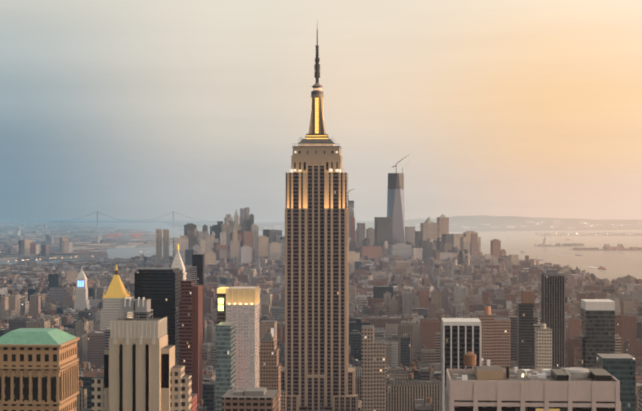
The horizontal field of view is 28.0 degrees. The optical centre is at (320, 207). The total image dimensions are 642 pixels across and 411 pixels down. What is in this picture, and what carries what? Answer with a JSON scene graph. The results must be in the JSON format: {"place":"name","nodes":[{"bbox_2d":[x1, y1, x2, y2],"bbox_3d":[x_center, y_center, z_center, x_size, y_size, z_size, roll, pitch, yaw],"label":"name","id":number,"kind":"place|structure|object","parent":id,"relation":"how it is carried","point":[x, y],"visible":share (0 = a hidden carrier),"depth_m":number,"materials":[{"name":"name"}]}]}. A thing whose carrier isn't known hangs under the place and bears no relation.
{"place":"outdoors","nodes":[
{"label":"outdoors","id":0,"kind":"place"},
{"bbox_2d":[0,219,171,259],"bbox_3d":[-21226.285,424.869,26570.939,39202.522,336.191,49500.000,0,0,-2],"label":"brooklyn ground","id":1,"kind":"structure","parent":0,"point":[30,220],"depth_m":35030.19,"materials":[{"name":"grey"}]},
{"bbox_2d":[0,220,178,261],"bbox_3d":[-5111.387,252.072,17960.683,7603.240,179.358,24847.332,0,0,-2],"label":"brooklyn blocks","id":2,"kind":"structure","parent":1,"relation":"on","point":[30,240],"depth_m":9491.90,"materials":[{"name":"concrete"},{"name":"brick"},{"name":"glass"}]},
{"bbox_2d":[55,211,216,227],"bbox_3d":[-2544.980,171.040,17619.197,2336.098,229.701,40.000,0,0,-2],"label":"suspension bridge","id":3,"kind":"structure","parent":1,"relation":"on","point":[145,220],"depth_m":17616.09,"materials":[{"name":"grey metal"}]},
{"bbox_2d":[0,219,641,280],"bbox_3d":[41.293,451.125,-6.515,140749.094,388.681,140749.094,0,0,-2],"label":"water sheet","id":4,"kind":"object","parent":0,"point":[618,263],"visible":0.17,"depth_m":8413.48,"materials":[{"name":"grey liquid"}]},
{"bbox_2d":[138,230,605,268],"bbox_3d":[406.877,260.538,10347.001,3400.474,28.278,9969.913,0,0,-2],"label":"harbour boats","id":5,"kind":"object","parent":4,"relation":"on","point":[601,267],"visible":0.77,"depth_m":6974.84,"materials":[{"name":"grey"}]},
{"bbox_2d":[0,0,641,218],"label":"sky","id":6,"kind":"structure","parent":0,"point":[118,109],"materials":[{"name":"blue"}]},
{"bbox_2d":[161,215,641,231],"bbox_3d":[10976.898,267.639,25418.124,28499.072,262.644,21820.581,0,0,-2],"label":"staten island hills","id":7,"kind":"structure","parent":0,"point":[476,221],"depth_m":18545.23,"materials":[{"name":"grey"}]},
{"bbox_2d":[351,267,452,315],"bbox_3d":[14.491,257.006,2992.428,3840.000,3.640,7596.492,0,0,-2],"label":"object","id":8,"kind":"structure","parent":0,"point":[446,308],"depth_m":3965.21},
{"bbox_2d":[0,328,79,410],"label":"green roof building","id":9,"kind":"structure","parent":8,"relation":"on","point":[39,369],"depth_m":460.65,"materials":[{"name":"stone"}]},
{"bbox_2d":[74,268,88,309],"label":"clock tower","id":10,"kind":"structure","parent":8,"relation":"on","point":[81,301],"depth_m":2878.80,"materials":[{"name":"stone"}]},
{"bbox_2d":[100,264,132,330],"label":"gold-roofed tower","id":11,"kind":"structure","parent":8,"relation":"on","point":[115,294],"depth_m":1886.80,"materials":[{"name":"metal"}]},
{"bbox_2d":[81,297,191,410],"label":"high-rise building","id":12,"kind":"structure","parent":8,"relation":"on","point":[143,371],"depth_m":613.18,"materials":[{"name":"stone"}]},
{"bbox_2d":[134,259,182,364],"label":"black glass tower","id":13,"kind":"structure","parent":8,"relation":"on","point":[160,288],"depth_m":1387.24,"materials":[{"name":"black glass"}]},
{"bbox_2d":[171,244,186,279],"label":"tower spire","id":14,"kind":"structure","parent":8,"relation":"on","point":[178,262],"depth_m":2092.27,"materials":[{"name":"stone"}]},
{"bbox_2d":[179,280,202,405],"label":"skyscraper","id":15,"kind":"structure","parent":8,"relation":"on","point":[191,330],"depth_m":1190.39,"materials":[{"name":"brown brick"}]},
{"bbox_2d":[192,393,196,410],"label":"red brick block","id":16,"kind":"structure","parent":8,"relation":"on","point":[194,401],"depth_m":902.60,"materials":[{"name":"brown brick"}]},
{"bbox_2d":[191,254,204,342],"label":"high-rise building","id":17,"kind":"structure","parent":8,"relation":"on","point":[198,270],"depth_m":2136.65,"materials":[{"name":"black glass"}]},
{"bbox_2d":[216,322,234,410],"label":"teal glass tower","id":18,"kind":"structure","parent":8,"relation":"on","point":[225,357],"depth_m":940.45,"materials":[{"name":"glass"}]},
{"bbox_2d":[217,286,259,389],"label":"high-rise building","id":19,"kind":"structure","parent":8,"relation":"on","point":[239,306],"depth_m":1050.63,"materials":[{"name":"concrete"}]},
{"bbox_2d":[221,387,278,410],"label":"brown office block","id":20,"kind":"structure","parent":8,"relation":"on","point":[256,399],"depth_m":791.67,"materials":[{"name":"brown concrete"}]},
{"bbox_2d":[260,320,276,347],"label":"billboard building","id":21,"kind":"structure","parent":8,"relation":"on","point":[264,324],"depth_m":1690.89,"materials":[{"name":"beige concrete"}]},
{"bbox_2d":[259,327,280,410],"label":"high-rise building","id":22,"kind":"structure","parent":8,"relation":"on","point":[269,371],"depth_m":1192.98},
{"bbox_2d":[281,389,285,410],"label":"building","id":23,"kind":"structure","parent":8,"relation":"on","point":[283,399],"depth_m":1281.07,"materials":[{"name":"beige concrete"}]},
{"bbox_2d":[0,229,641,325],"bbox_3d":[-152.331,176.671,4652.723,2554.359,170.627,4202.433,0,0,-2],"label":"city buildings","id":24,"kind":"structure","parent":8,"relation":"on","point":[472,282],"depth_m":3822.65,"materials":[{"name":"brick"},{"name":"concrete"},{"name":"glass"}]},
{"bbox_2d":[0,305,641,410],"bbox_3d":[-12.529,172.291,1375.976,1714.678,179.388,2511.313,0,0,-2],"label":"city buildings","id":25,"kind":"structure","parent":8,"relation":"on","point":[412,361],"depth_m":1840.17,"materials":[{"name":"brick"},{"name":"concrete"},{"name":"glass"}]},
{"bbox_2d":[281,29,361,410],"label":"skyscraper","id":26,"kind":"structure","parent":8,"relation":"on","point":[318,373],"depth_m":1293.73,"materials":[{"name":"stone"}]},
{"bbox_2d":[156,155,543,271],"bbox_3d":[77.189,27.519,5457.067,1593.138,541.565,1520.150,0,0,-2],"label":"distant skyline","id":27,"kind":"structure","parent":8,"relation":"on","point":[394,231],"depth_m":5787.43,"materials":[{"name":"concrete"}]},
{"bbox_2d":[362,325,384,410],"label":"midrise building","id":28,"kind":"structure","parent":8,"relation":"on","point":[373,375],"depth_m":1144.76,"materials":[{"name":"beige concrete"}]},
{"bbox_2d":[441,318,481,410],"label":"high-rise building","id":29,"kind":"structure","parent":8,"relation":"on","point":[460,337],"depth_m":996.45,"materials":[{"name":"white glass"}]},
{"bbox_2d":[477,306,510,368],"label":"brown apartment towers","id":30,"kind":"structure","parent":8,"relation":"on","point":[496,341],"depth_m":1300.76,"materials":[{"name":"brown"}]},
{"bbox_2d":[517,290,539,368],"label":"building","id":31,"kind":"structure","parent":8,"relation":"on","point":[526,326],"depth_m":1501.52,"materials":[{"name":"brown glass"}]},
{"bbox_2d":[445,351,620,410],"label":"office building","id":32,"kind":"structure","parent":8,"relation":"on","point":[488,387],"depth_m":470.86,"materials":[{"name":"grey concrete"}]},
{"bbox_2d":[535,323,551,368],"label":"high-rise building","id":33,"kind":"structure","parent":8,"relation":"on","point":[543,346],"depth_m":1199.63,"materials":[{"name":"beige concrete"}]},
{"bbox_2d":[541,269,564,368],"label":"skyscraper","id":34,"kind":"structure","parent":8,"relation":"on","point":[553,299],"depth_m":1501.61,"materials":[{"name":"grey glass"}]},
{"bbox_2d":[578,299,614,368],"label":"building","id":35,"kind":"structure","parent":8,"relation":"on","point":[596,335],"depth_m":999.84,"materials":[{"name":"grey glass"}]},
{"bbox_2d":[596,353,635,410],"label":"glass building","id":36,"kind":"structure","parent":8,"relation":"on","point":[621,368],"depth_m":798.39,"materials":[{"name":"glass"}]},
{"bbox_2d":[180,220,641,249],"bbox_3d":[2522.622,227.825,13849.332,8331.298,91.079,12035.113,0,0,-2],"label":"shoreline","id":37,"kind":"structure","parent":0,"point":[557,223],"depth_m":15948.94,"materials":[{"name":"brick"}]},
{"bbox_2d":[538,233,641,235],"bbox_3d":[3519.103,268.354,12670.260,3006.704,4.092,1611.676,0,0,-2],"label":"bayonne ground","id":38,"kind":"structure","parent":0,"point":[636,234],"depth_m":12195.77,"materials":[{"name":"grey"}]},
{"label":"liberty island ground","id":39,"kind":"structure","parent":0,"visible":0},
{"bbox_2d":[535,232,583,245],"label":"statue of liberty","id":40,"kind":"object","parent":39,"relation":"on","point":[544,243],"visible":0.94,"depth_m":8704.97,"materials":[{"name":"grey stone"}]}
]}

